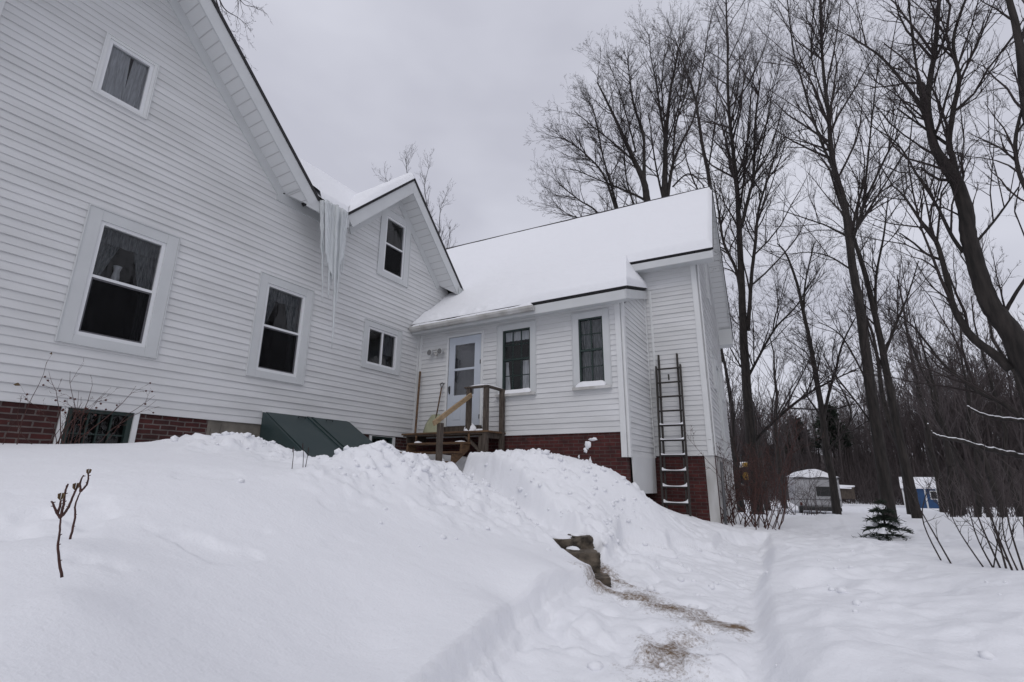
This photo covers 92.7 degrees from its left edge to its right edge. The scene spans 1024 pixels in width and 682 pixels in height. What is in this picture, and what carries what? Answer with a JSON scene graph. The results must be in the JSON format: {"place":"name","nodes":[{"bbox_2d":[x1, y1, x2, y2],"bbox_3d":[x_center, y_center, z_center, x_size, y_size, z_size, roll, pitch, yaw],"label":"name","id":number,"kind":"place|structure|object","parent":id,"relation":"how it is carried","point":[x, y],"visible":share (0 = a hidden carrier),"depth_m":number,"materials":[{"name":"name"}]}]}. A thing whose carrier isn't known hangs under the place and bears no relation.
{"place":"outdoors","nodes":[
{"label":"outdoors","id":0,"kind":"place"},
{"bbox_2d":[0,431,1023,681],"bbox_3d":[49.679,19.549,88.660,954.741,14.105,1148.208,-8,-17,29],"label":"ground","id":1,"kind":"structure","parent":0,"point":[190,561],"depth_m":3.52,"materials":[{"name":"white snow"}]},
{"bbox_2d":[2,352,51,444],"bbox_3d":[-5.217,0.616,5.227,0.204,1.044,0.289,-31,-35,63],"label":"rose bush","id":2,"kind":"object","parent":1,"relation":"on","point":[16,384],"visible":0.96,"depth_m":5.23,"materials":[{"name":"brown plant"}]},
{"bbox_2d":[51,482,80,577],"bbox_3d":[-1.786,0.742,1.926,0.091,0.362,0.023,13,-20,-39],"label":"flower stalk","id":3,"kind":"object","parent":1,"relation":"on","point":[60,497],"visible":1,"depth_m":1.94,"materials":[{"name":"brown plant"}]},
{"bbox_2d":[69,469,91,538],"bbox_3d":[-2.286,0.858,2.581,0.043,0.354,0.023,14,-20,-42],"label":"flower stalk","id":4,"kind":"object","parent":1,"relation":"on","point":[88,472],"visible":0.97,"depth_m":2.59,"materials":[{"name":"brown plant"}]},
{"bbox_2d":[7,358,158,443],"bbox_3d":[-4.938,0.806,5.827,0.991,0.956,1.383,-6,-16,21],"label":"rose bush","id":5,"kind":"object","parent":1,"relation":"on","point":[75,410],"visible":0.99,"depth_m":5.64,"materials":[{"name":"red plant"}]},
{"bbox_2d":[215,0,268,67],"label":"maple tree","id":6,"kind":"object","parent":1,"relation":"on","point":[221,6],"visible":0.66,"depth_m":16.48,"materials":[{"name":"grey plant"}]},
{"bbox_2d":[0,0,737,522],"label":"house","id":7,"kind":"structure","parent":1,"relation":"on","point":[146,146],"depth_m":8.01,"materials":[{"name":"white plastic"}]},
{"bbox_2d":[52,406,139,443],"bbox_3d":[-5.480,1.222,6.302,0.612,0.635,0.825,-8,-17,29],"label":"cellar window","id":8,"kind":"structure","parent":7,"relation":"in","point":[127,433],"depth_m":6.47,"materials":[{"name":"black glass"}]},
{"bbox_2d":[110,265,121,280],"bbox_3d":[-5.419,-0.890,6.676,0.104,0.270,0.103,-8,-17,29],"label":"vase","id":9,"kind":"object","parent":7,"relation":"on","point":[115,275],"visible":0.72,"depth_m":6.66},
{"bbox_2d":[54,203,180,358],"bbox_3d":[-5.626,-0.715,6.812,0.945,1.852,1.112,-8,-17,29],"label":"window","id":10,"kind":"structure","parent":7,"relation":"in","point":[126,315],"depth_m":6.60,"materials":[{"name":"white plastic"}]},
{"bbox_2d":[91,32,159,119],"bbox_3d":[-5.860,-3.696,7.160,0.945,0.978,0.662,-8,-17,29],"label":"window","id":11,"kind":"structure","parent":7,"relation":"in","point":[124,76],"depth_m":6.99,"materials":[{"name":"white plastic"}]},
{"bbox_2d":[245,271,314,384],"bbox_3d":[-4.426,-0.141,8.807,0.945,1.812,1.087,-8,-17,29],"label":"window","id":12,"kind":"structure","parent":7,"relation":"in","point":[278,347],"depth_m":8.64,"materials":[{"name":"white plastic"}]},
{"bbox_2d":[259,411,372,456],"bbox_3d":[-2.923,2.006,8.234,1.732,1.555,1.860,-8,-17,29],"label":"cellar bulkhead","id":13,"kind":"object","parent":7,"relation":"attached to","point":[317,436],"visible":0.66,"depth_m":8.13,"materials":[{"name":"green metal"}]},
{"bbox_2d":[266,412,342,456],"bbox_3d":[-3.148,1.660,7.919,1.727,1.034,0.830,-8,-17,29],"label":"door panel","id":14,"kind":"structure","parent":13,"relation":"in","point":[303,430],"depth_m":8.05,"materials":[{"name":"green metal"}]},
{"bbox_2d":[310,417,371,447],"bbox_3d":[-2.713,1.858,8.646,1.727,1.034,0.870,-8,-17,29],"label":"door panel","id":15,"kind":"structure","parent":13,"relation":"in","point":[343,432],"depth_m":8.86,"materials":[{"name":"green metal"}]},
{"bbox_2d":[298,157,356,211],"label":"roof snow","id":16,"kind":"structure","parent":7,"relation":"on","point":[330,189],"depth_m":10.29,"materials":[{"name":"white snow"}]},
{"bbox_2d":[319,199,347,342],"bbox_3d":[-3.386,-1.238,8.975,0.255,2.760,0.616,-8,-17,29],"label":"icicle curtain","id":17,"kind":"object","parent":7,"relation":"hanging from","point":[334,217],"visible":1,"depth_m":9.08,"materials":[{"name":"white"}]},
{"bbox_2d":[360,318,402,375],"bbox_3d":[-3.214,0.211,10.879,0.945,1.042,1.142,-8,-17,29],"label":"window","id":18,"kind":"structure","parent":7,"relation":"in","point":[381,344],"depth_m":10.96,"materials":[{"name":"white plastic"}]},
{"bbox_2d":[348,173,415,211],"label":"roof snow","id":19,"kind":"structure","parent":7,"relation":"on","point":[362,198],"depth_m":10.72,"materials":[{"name":"white snow"}]},
{"bbox_2d":[369,435,394,446],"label":"cellar window","id":20,"kind":"structure","parent":7,"relation":"in","point":[391,440],"depth_m":10.56,"materials":[{"name":"grey paint"}]},
{"bbox_2d":[376,208,411,287],"bbox_3d":[-3.123,-2.141,11.645,0.945,1.702,1.002,-8,-17,29],"label":"window","id":21,"kind":"structure","parent":7,"relation":"in","point":[393,262],"depth_m":11.52,"materials":[{"name":"white plastic"}]},
{"bbox_2d":[427,348,443,355],"bbox_3d":[-1.759,0.260,11.349,0.453,0.162,0.160,-8,-17,29],"label":"security light","id":22,"kind":"object","parent":7,"relation":"attached to","point":[436,351],"visible":1,"depth_m":11.33,"materials":[{"name":"grey"}]},
{"bbox_2d":[446,334,480,426],"bbox_3d":[-1.034,0.876,10.913,0.885,2.020,0.238,-8,-17,29],"label":"door","id":23,"kind":"structure","parent":7,"relation":"in","point":[468,360],"depth_m":10.97,"materials":[{"name":"paint"}]},
{"bbox_2d":[412,303,532,326],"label":"gutter snow","id":24,"kind":"structure","parent":7,"relation":"on","point":[526,304],"depth_m":10.62,"materials":[{"name":"white snow"}]},
{"bbox_2d":[498,388,530,393],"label":"sill snow","id":25,"kind":"structure","parent":7,"relation":"on","point":[518,390],"depth_m":10.04,"materials":[{"name":"white snow"}]},
{"bbox_2d":[496,319,536,397],"bbox_3d":[0.311,0.483,10.677,0.952,1.597,0.945,-8,-17,29],"label":"window","id":26,"kind":"structure","parent":7,"relation":"in","point":[516,364],"depth_m":10.46,"materials":[{"name":"grey paint"}]},
{"bbox_2d":[412,256,626,324],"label":"roof snow","id":27,"kind":"structure","parent":7,"relation":"on","point":[554,284],"depth_m":11.13,"materials":[{"name":"white snow"}]},
{"bbox_2d":[578,437,596,461],"bbox_3d":[1.402,2.051,9.058,0.396,0.518,0.058,-8,-17,29],"label":"snow splatter","id":28,"kind":"object","parent":7,"relation":"attached to","point":[587,444],"visible":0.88,"depth_m":9.09,"materials":[{"name":"white"}]},
{"bbox_2d":[576,380,605,386],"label":"sill snow","id":29,"kind":"structure","parent":7,"relation":"on","point":[590,383],"depth_m":9.28,"materials":[{"name":"white snow"}]},
{"bbox_2d":[571,308,612,391],"bbox_3d":[1.760,0.269,9.866,0.782,1.587,0.945,-8,-17,29],"label":"window","id":30,"kind":"structure","parent":7,"relation":"in","point":[591,347],"depth_m":9.57,"materials":[{"name":"grey paint"}]},
{"bbox_2d":[626,256,646,287],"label":"roof snow","id":31,"kind":"structure","parent":7,"relation":"on","point":[633,278],"depth_m":10.32,"materials":[{"name":"white snow"}]},
{"bbox_2d":[704,263,710,305],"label":"window","id":32,"kind":"structure","parent":7,"relation":"in","point":[705,265],"depth_m":12.97,"materials":[{"name":"white plastic"}]},
{"bbox_2d":[710,349,717,391],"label":"window","id":33,"kind":"structure","parent":7,"relation":"in","point":[711,353],"depth_m":11.56,"materials":[{"name":"white plastic"}]},
{"bbox_2d":[714,358,727,456],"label":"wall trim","id":34,"kind":"structure","parent":7,"relation":"in","point":[722,424],"depth_m":12.34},
{"bbox_2d":[719,367,724,402],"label":"window","id":35,"kind":"structure","parent":7,"relation":"in","point":[720,372],"depth_m":13.41,"materials":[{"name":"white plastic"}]},
{"bbox_2d":[372,147,457,247],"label":"maple tree","id":36,"kind":"object","parent":1,"relation":"on","point":[427,201],"visible":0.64,"depth_m":21.99,"materials":[{"name":"grey plant"}]},
{"bbox_2d":[400,385,505,462],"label":"porch steps","id":37,"kind":"structure","parent":1,"relation":"on","point":[485,434],"depth_m":9.66,"materials":[{"name":"brown wood"}]},
{"bbox_2d":[414,371,420,432],"bbox_3d":[-2.156,1.409,11.170,0.045,1.483,0.195,0,-15,0],"label":"wooden stick","id":38,"kind":"object","parent":37,"relation":"on","point":[417,406],"visible":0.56,"depth_m":11.15,"materials":[{"name":"brown wood"}]},
{"bbox_2d":[423,382,443,432],"bbox_3d":[-1.708,1.474,10.839,0.420,1.172,0.366,-8,-17,29],"label":"snow shovel","id":39,"kind":"object","parent":37,"relation":"on","point":[429,427],"visible":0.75,"depth_m":10.72,"materials":[{"name":"beige plastic"}]},
{"bbox_2d":[464,423,476,430],"bbox_3d":[-0.839,1.732,9.837,0.323,0.174,0.328,-8,-17,29],"label":"snow lump","id":40,"kind":"object","parent":37,"relation":"on","point":[472,427],"visible":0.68,"depth_m":9.72,"materials":[{"name":"white snow"}]},
{"bbox_2d":[553,537,581,548],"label":"stone block","id":41,"kind":"structure","parent":1,"relation":"on","point":[563,543],"depth_m":5.57,"materials":[{"name":"stone"}]},
{"bbox_2d":[551,534,571,538],"bbox_3d":[0.582,2.306,5.779,0.296,0.038,0.317,-8,-17,29],"label":"snow lump","id":42,"kind":"object","parent":41,"relation":"on","point":[560,536],"visible":0.95,"depth_m":5.70,"materials":[{"name":"white snow"}]},
{"bbox_2d":[568,534,594,548],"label":"stone block","id":43,"kind":"structure","parent":1,"relation":"on","point":[586,541],"depth_m":5.69,"materials":[{"name":"stone"}]},
{"bbox_2d":[571,532,585,535],"bbox_3d":[0.807,2.326,5.898,0.166,0.038,0.225,-27,-31,60],"label":"snow lump","id":44,"kind":"object","parent":43,"relation":"on","point":[578,534],"visible":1,"depth_m":5.84,"materials":[{"name":"white snow"}]},
{"bbox_2d":[564,549,600,572],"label":"stone block","id":45,"kind":"structure","parent":1,"relation":"on","point":[591,557],"depth_m":5.23,"materials":[{"name":"stone"}]},
{"bbox_2d":[566,546,579,549],"bbox_3d":[0.688,2.333,5.509,0.191,0.038,0.160,-8,-17,29],"label":"snow lump","id":46,"kind":"object","parent":45,"relation":"on","point":[573,548],"visible":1,"depth_m":5.47,"materials":[{"name":"white snow"}]},
{"bbox_2d":[516,26,667,220],"bbox_3d":[4.993,-10.815,30.290,9.430,20.190,4.595,-2,-15,10],"label":"maple tree","id":47,"kind":"object","parent":1,"relation":"on","point":[611,186],"visible":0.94,"depth_m":30.39,"materials":[{"name":"grey plant"}]},
{"bbox_2d":[594,573,611,587],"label":"stone block","id":48,"kind":"structure","parent":1,"relation":"on","point":[604,578],"depth_m":4.86,"materials":[{"name":"stone"}]},
{"bbox_2d":[655,353,691,515],"bbox_3d":[3.262,1.945,9.932,0.535,3.538,0.513,-7,-17,26],"label":"ladder","id":49,"kind":"object","parent":1,"relation":"on","point":[686,485],"visible":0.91,"depth_m":9.89,"materials":[{"name":"grey paint"}]},
{"bbox_2d":[622,0,758,204],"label":"maple tree","id":50,"kind":"object","parent":1,"relation":"on","point":[666,181],"visible":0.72,"depth_m":30.89,"materials":[{"name":"grey plant"}]},
{"bbox_2d":[642,0,742,362],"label":"maple tree","id":51,"kind":"object","parent":1,"relation":"on","point":[695,100],"visible":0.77,"depth_m":24.05,"materials":[{"name":"grey plant"}]},
{"bbox_2d":[720,462,726,524],"bbox_3d":[3.974,2.998,9.145,0.094,1.421,0.053,-6,-16,22],"label":"metal pole","id":52,"kind":"object","parent":1,"relation":"on","point":[723,493],"visible":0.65,"depth_m":9.16,"materials":[{"name":"metal"}]},
{"bbox_2d":[722,290,756,511],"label":"bare tree","id":53,"kind":"object","parent":1,"relation":"on","point":[731,405],"visible":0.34,"depth_m":21.55,"materials":[{"name":"grey plant"}]},
{"bbox_2d":[738,455,748,484],"bbox_3d":[10.706,6.092,23.100,1.362,1.396,0.654,-3,-15,13],"label":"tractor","id":54,"kind":"object","parent":1,"relation":"on","point":[743,463],"visible":0.18,"depth_m":22.75,"materials":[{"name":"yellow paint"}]},
{"bbox_2d":[725,284,780,509],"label":"bare tree","id":55,"kind":"object","parent":1,"relation":"on","point":[757,431],"visible":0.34,"depth_m":27.05,"materials":[{"name":"grey plant"}]},
{"bbox_2d":[683,398,823,529],"bbox_3d":[4.796,2.626,10.235,3.396,2.518,3.202,9,-17,-29],"label":"shrub","id":56,"kind":"object","parent":1,"relation":"on","point":[758,490],"visible":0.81,"depth_m":9.81,"materials":[{"name":"brown plant"}]},
{"bbox_2d":[737,308,797,508],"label":"bare tree","id":57,"kind":"object","parent":1,"relation":"on","point":[779,461],"visible":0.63,"depth_m":29.18,"materials":[{"name":"brown plant"}]},
{"bbox_2d":[763,482,794,513],"bbox_3d":[12.108,7.035,22.180,1.643,1.694,4.440,-6,-16,22],"label":"shrub","id":58,"kind":"object","parent":1,"relation":"on","point":[779,501],"visible":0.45,"depth_m":21.54,"materials":[{"name":"plant"}]},
{"bbox_2d":[779,417,813,457],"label":"pine tree","id":59,"kind":"object","parent":1,"relation":"on","point":[799,439],"visible":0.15,"depth_m":55.94,"materials":[{"name":"grey plant"}]},
{"bbox_2d":[762,464,841,514],"bbox_3d":[10.828,5.649,18.687,3.274,2.284,4.000,-3,-15,11],"label":"shrub","id":60,"kind":"object","parent":1,"relation":"on","point":[808,496],"visible":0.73,"depth_m":18.78,"materials":[{"name":"brown plant"}]},
{"bbox_2d":[666,0,939,513],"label":"maple tree","id":61,"kind":"object","parent":1,"relation":"on","point":[748,402],"visible":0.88,"depth_m":18.55,"materials":[{"name":"grey plant"}]},
{"bbox_2d":[787,477,841,512],"bbox_3d":[14.482,7.411,23.474,1.820,1.715,3.325,-6,-16,23],"label":"camper","id":62,"kind":"object","parent":1,"relation":"on","point":[824,482],"visible":0.52,"depth_m":22.19,"materials":[{"name":"white metal"}]},
{"bbox_2d":[816,486,829,495],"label":"window","id":63,"kind":"structure","parent":62,"relation":"in","point":[823,493],"depth_m":22.05,"materials":[{"name":"black metal"}]},
{"bbox_2d":[742,207,904,514],"bbox_3d":[9.225,0.346,14.361,2.369,10.574,3.464,5,-16,-18],"label":"maple tree","id":64,"kind":"object","parent":1,"relation":"on","point":[833,486],"visible":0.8,"depth_m":14.41,"materials":[{"name":"grey plant"}]},
{"bbox_2d":[810,403,853,481],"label":"pine tree","id":65,"kind":"object","parent":1,"relation":"on","point":[833,413],"visible":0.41,"depth_m":50.92,"materials":[{"name":"plant"}]},
{"bbox_2d":[710,0,978,518],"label":"maple tree","id":66,"kind":"object","parent":1,"relation":"on","point":[885,487],"visible":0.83,"depth_m":12.64,"materials":[{"name":"grey plant"}]},
{"bbox_2d":[839,485,855,498],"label":"outbuilding","id":67,"kind":"structure","parent":1,"relation":"on","point":[847,491],"depth_m":35.17,"materials":[{"name":"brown wood"}]},
{"bbox_2d":[817,256,928,514],"bbox_3d":[17.659,1.537,23.348,3.770,13.101,4.607,-8,-17,29],"label":"bare tree","id":68,"kind":"object","parent":1,"relation":"on","point":[884,403],"visible":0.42,"depth_m":23.76,"materials":[{"name":"grey plant"}]},
{"bbox_2d":[724,311,1023,506],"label":"woods","id":69,"kind":"object","parent":1,"relation":"on","point":[912,428],"visible":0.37,"depth_m":46.09,"materials":[{"name":"brown plant"}]},
{"bbox_2d":[726,0,1023,417],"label":"maple tree","id":70,"kind":"object","parent":1,"relation":"on","point":[1006,325],"visible":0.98,"depth_m":7.19,"materials":[{"name":"grey plant"}]},
{"bbox_2d":[927,423,1023,459],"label":"snowy bough","id":71,"kind":"object","parent":70,"relation":"attached to","point":[1016,455],"visible":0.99,"depth_m":6.07,"materials":[{"name":"grey plant"}]},
{"bbox_2d":[967,405,1023,422],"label":"snowy bough","id":72,"kind":"object","parent":70,"relation":"attached to","point":[1016,420],"visible":1,"depth_m":5.99,"materials":[{"name":"white snow"}]},
{"bbox_2d":[804,144,952,517],"bbox_3d":[10.159,-0.370,13.036,2.584,11.438,2.969,9,-17,-30],"label":"maple tree","id":73,"kind":"object","parent":1,"relation":"on","point":[907,474],"visible":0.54,"depth_m":13.02,"materials":[{"name":"grey plant"}]},
{"bbox_2d":[741,448,1022,507],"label":"underbrush","id":74,"kind":"object","parent":1,"relation":"on","point":[860,493],"visible":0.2,"depth_m":42.76,"materials":[{"name":"brown plant"}]},
{"bbox_2d":[851,498,914,540],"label":"spruce","id":75,"kind":"object","parent":1,"relation":"on","point":[882,517],"visible":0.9,"depth_m":8.59,"materials":[{"name":"green plant"}]},
{"bbox_2d":[866,520,877,525],"bbox_3d":[6.400,3.237,8.695,0.196,0.098,0.204,-8,-17,29],"label":"snow lump","id":76,"kind":"object","parent":75,"relation":"on","point":[868,523],"visible":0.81,"depth_m":8.64,"materials":[{"name":"white snow"}]},
{"bbox_2d":[877,527,890,533],"bbox_3d":[6.430,3.275,8.450,0.198,0.098,0.199,-8,-17,29],"label":"snow lump","id":77,"kind":"object","parent":75,"relation":"on","point":[882,530],"visible":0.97,"depth_m":8.40,"materials":[{"name":"white snow"}]},
{"bbox_2d":[892,520,905,525],"bbox_3d":[6.710,3.142,8.449,0.182,0.098,0.246,-2,-15,7],"label":"snow lump","id":78,"kind":"object","parent":75,"relation":"on","point":[902,522],"visible":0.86,"depth_m":8.40,"materials":[{"name":"white snow"}]},
{"bbox_2d":[856,251,969,511],"bbox_3d":[22.267,1.497,26.234,5.512,14.866,3.834,6,-16,-20],"label":"bare tree","id":79,"kind":"object","parent":1,"relation":"on","point":[930,451],"visible":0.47,"depth_m":25.89,"materials":[{"name":"brown plant"}]},
{"bbox_2d":[899,477,938,507],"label":"shed","id":80,"kind":"structure","parent":1,"relation":"on","point":[930,503],"depth_m":31.99,"materials":[{"name":"blue"}]},
{"bbox_2d":[929,491,937,499],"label":"window","id":81,"kind":"structure","parent":80,"relation":"in","point":[936,498],"depth_m":31.66,"materials":[{"name":"black metal"}]},
{"bbox_2d":[868,285,972,515],"bbox_3d":[19.527,2.467,23.035,3.500,11.090,2.960,-12,-19,38],"label":"bare tree","id":82,"kind":"object","parent":1,"relation":"on","point":[950,450],"visible":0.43,"depth_m":22.53,"materials":[{"name":"grey plant"}]},
{"bbox_2d":[881,316,959,516],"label":"bare tree","id":83,"kind":"object","parent":1,"relation":"on","point":[948,462],"visible":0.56,"depth_m":17.80,"materials":[{"name":"grey plant"}]},
{"bbox_2d":[898,475,951,563],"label":"sapling","id":84,"kind":"object","parent":1,"relation":"on","point":[926,521],"visible":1,"depth_m":5.55,"materials":[{"name":"brown plant"}]},
{"bbox_2d":[884,284,966,513],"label":"bare tree","id":85,"kind":"object","parent":1,"relation":"on","point":[929,394],"visible":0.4,"depth_m":24.26,"materials":[{"name":"brown plant"}]},
{"bbox_2d":[912,475,942,559],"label":"sapling","id":86,"kind":"object","parent":1,"relation":"on","point":[928,487],"visible":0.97,"depth_m":5.76,"materials":[{"name":"brown plant"}]},
{"bbox_2d":[887,276,981,516],"bbox_3d":[14.227,1.716,16.865,1.871,8.503,1.962,9,-17,-28],"label":"bare tree","id":87,"kind":"object","parent":1,"relation":"on","point":[952,446],"visible":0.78,"depth_m":16.55,"materials":[{"name":"brown plant"}]},
{"bbox_2d":[909,252,1012,516],"bbox_3d":[14.578,1.223,15.154,1.714,8.365,2.279,4,-15,-14],"label":"bare tree","id":88,"kind":"object","parent":1,"relation":"on","point":[968,422],"visible":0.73,"depth_m":15.15,"materials":[{"name":"brown plant"}]},
{"bbox_2d":[938,488,983,566],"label":"sapling","id":89,"kind":"object","parent":1,"relation":"on","point":[947,504],"visible":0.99,"depth_m":5.04,"materials":[{"name":"brown plant"}]},
{"bbox_2d":[937,272,989,516],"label":"bare tree","id":90,"kind":"object","parent":1,"relation":"on","point":[976,460],"visible":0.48,"depth_m":19.51,"materials":[{"name":"brown plant"}]},
{"bbox_2d":[908,424,1023,516],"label":"underbrush","id":91,"kind":"object","parent":1,"relation":"on","point":[990,491],"visible":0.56,"depth_m":17.00,"materials":[{"name":"brown plant"}]},
{"bbox_2d":[932,499,1006,560],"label":"sapling","id":92,"kind":"object","parent":1,"relation":"on","point":[972,529],"visible":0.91,"depth_m":4.99,"materials":[{"name":"brown plant"}]},
{"bbox_2d":[957,478,992,567],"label":"sapling","id":93,"kind":"object","parent":1,"relation":"on","point":[982,548],"visible":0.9,"depth_m":4.97,"materials":[{"name":"brown plant"}]},
{"bbox_2d":[941,432,1012,569],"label":"sapling","id":94,"kind":"object","parent":1,"relation":"on","point":[999,539],"visible":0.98,"depth_m":4.71,"materials":[{"name":"brown plant"}]},
{"bbox_2d":[953,448,1000,567],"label":"sapling","id":95,"kind":"object","parent":1,"relation":"on","point":[994,555],"visible":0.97,"depth_m":4.99,"materials":[{"name":"brown plant"}]},
{"bbox_2d":[938,0,1023,201],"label":"maple tree","id":96,"kind":"object","parent":1,"relation":"on","point":[1017,33],"visible":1,"depth_m":6.05,"materials":[{"name":"grey plant"}]},
{"bbox_2d":[938,208,1023,410],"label":"bare tree","id":97,"kind":"object","parent":1,"relation":"on","point":[1019,390],"visible":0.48,"depth_m":15.95,"materials":[{"name":"brown plant"}]},
{"bbox_2d":[943,266,1022,516],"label":"bare tree","id":98,"kind":"object","parent":1,"relation":"on","point":[1003,423],"visible":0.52,"depth_m":17.15,"materials":[{"name":"brown plant"}]},
{"bbox_2d":[970,471,1007,568],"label":"sapling","id":99,"kind":"object","parent":1,"relation":"on","point":[1001,551],"visible":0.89,"depth_m":4.68,"materials":[{"name":"brown plant"}]},
{"bbox_2d":[991,494,1005,567],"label":"sapling","id":100,"kind":"object","parent":1,"relation":"on","point":[998,530],"visible":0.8,"depth_m":4.79,"materials":[{"name":"brown plant"}]},
{"bbox_2d":[994,487,1018,570],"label":"sapling","id":101,"kind":"object","parent":1,"relation":"on","point":[1002,516],"visible":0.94,"depth_m":4.46,"materials":[{"name":"brown plant"}]},
{"bbox_2d":[995,459,1023,569],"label":"sapling","id":102,"kind":"object","parent":1,"relation":"on","point":[1013,525],"visible":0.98,"depth_m":4.48,"materials":[{"name":"brown plant"}]},
{"bbox_2d":[1011,456,1023,529],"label":"sapling","id":103,"kind":"object","parent":1,"relation":"on","point":[1022,487],"visible":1,"depth_m":4.44,"materials":[{"name":"brown plant"}]},
{"bbox_2d":[447,187,712,286],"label":"roof snow","id":104,"kind":"structure","parent":0,"point":[676,224],"depth_m":12.92,"materials":[{"name":"white snow"}]},
{"bbox_2d":[217,0,1023,454],"label":"sky","id":105,"kind":"structure","parent":0,"point":[352,86],"materials":[{"name":"grey"}]},
{"bbox_2d":[786,469,836,477],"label":"snow","id":106,"kind":"structure","parent":0,"point":[814,472],"depth_m":22.56,"materials":[{"name":"white snow"}]},
{"bbox_2d":[771,444,989,473],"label":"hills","id":107,"kind":"structure","parent":0,"point":[821,458],"depth_m":144.58,"materials":[{"name":"grey plant"}]}
]}

